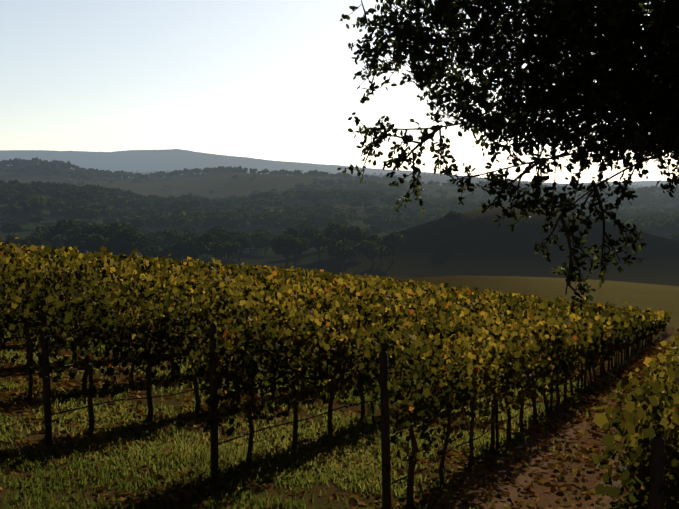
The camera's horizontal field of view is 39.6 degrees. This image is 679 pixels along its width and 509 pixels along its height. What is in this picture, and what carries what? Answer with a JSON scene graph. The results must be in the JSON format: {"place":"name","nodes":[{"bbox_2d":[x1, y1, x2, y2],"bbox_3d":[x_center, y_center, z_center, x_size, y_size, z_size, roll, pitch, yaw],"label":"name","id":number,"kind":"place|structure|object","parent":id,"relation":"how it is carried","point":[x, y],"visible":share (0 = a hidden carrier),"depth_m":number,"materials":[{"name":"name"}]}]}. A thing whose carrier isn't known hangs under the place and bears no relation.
{"place":"outdoors","nodes":[
{"label":"outdoors","id":0,"kind":"place"},
{"bbox_2d":[0,297,641,483],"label":"trellis wires","id":1,"kind":"object","parent":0,"point":[253,388],"visible":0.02,"depth_m":14.72,"materials":[{"name":"grey metal"}]},
{"bbox_2d":[0,149,678,508],"bbox_3d":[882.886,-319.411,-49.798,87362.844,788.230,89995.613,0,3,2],"label":"terrain","id":2,"kind":"structure","parent":0,"point":[476,248],"depth_m":394.48,"materials":[{"name":"green plant"}]},
{"bbox_2d":[8,217,457,271],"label":"tree trunks","id":3,"kind":"object","parent":2,"relation":"on","point":[240,252],"visible":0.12,"depth_m":440.89,"materials":[{"name":"plant"}]},
{"bbox_2d":[0,188,678,259],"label":"trees","id":4,"kind":"object","parent":3,"relation":"attached to","point":[116,238],"visible":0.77,"depth_m":437.52,"materials":[{"name":"green plant"}]},
{"bbox_2d":[0,318,648,508],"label":"grass","id":5,"kind":"structure","parent":2,"relation":"on","point":[293,474],"depth_m":13.11,"materials":[{"name":"green plant"}]},
{"bbox_2d":[0,300,667,508],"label":"litter","id":6,"kind":"object","parent":2,"relation":"on","point":[650,351],"visible":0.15,"depth_m":15.13,"materials":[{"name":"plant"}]},
{"bbox_2d":[0,293,670,508],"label":"grapevine trunks","id":7,"kind":"object","parent":2,"relation":"on","point":[88,373],"visible":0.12,"depth_m":15.23,"materials":[{"name":"brown wood"}]},
{"bbox_2d":[0,237,678,375],"bbox_3d":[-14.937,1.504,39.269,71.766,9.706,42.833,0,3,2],"label":"vine leaves","id":8,"kind":"object","parent":7,"relation":"attached to","point":[604,326],"visible":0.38,"depth_m":35.60,"materials":[{"name":"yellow plant"}]},
{"bbox_2d":[0,157,678,193],"bbox_3d":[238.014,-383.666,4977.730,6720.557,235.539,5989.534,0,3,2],"label":"distant hills","id":9,"kind":"structure","parent":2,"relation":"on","point":[40,165],"depth_m":2316.15,"materials":[{"name":"green plant"}]},
{"bbox_2d":[4,173,678,237],"bbox_3d":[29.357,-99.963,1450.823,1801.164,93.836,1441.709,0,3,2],"label":"tree trunks","id":10,"kind":"object","parent":2,"relation":"on","point":[668,234],"visible":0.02,"depth_m":834.63,"materials":[{"name":"plant"}]},
{"bbox_2d":[0,168,678,235],"bbox_3d":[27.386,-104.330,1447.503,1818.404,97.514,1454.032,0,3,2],"label":"trees","id":11,"kind":"object","parent":10,"relation":"attached to","point":[73,199],"visible":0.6,"depth_m":991.76,"materials":[{"name":"green plant"}]},
{"bbox_2d":[38,254,675,508],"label":"vineyard posts","id":12,"kind":"object","parent":2,"relation":"on","point":[657,468],"visible":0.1,"depth_m":11.35,"materials":[{"name":"brown wood"}]},
{"bbox_2d":[0,247,678,508],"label":"vine leaves","id":13,"kind":"object","parent":12,"relation":"on","point":[389,333],"visible":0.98,"depth_m":13.87,"materials":[{"name":"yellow plant"}]},
{"bbox_2d":[0,0,678,183],"label":"sky","id":14,"kind":"structure","parent":0,"point":[273,80],"materials":[{"name":"white"}]},
{"bbox_2d":[337,0,678,325],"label":"oak","id":15,"kind":"object","parent":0,"point":[622,81],"depth_m":7.81,"materials":[{"name":"green plant"}]}
]}

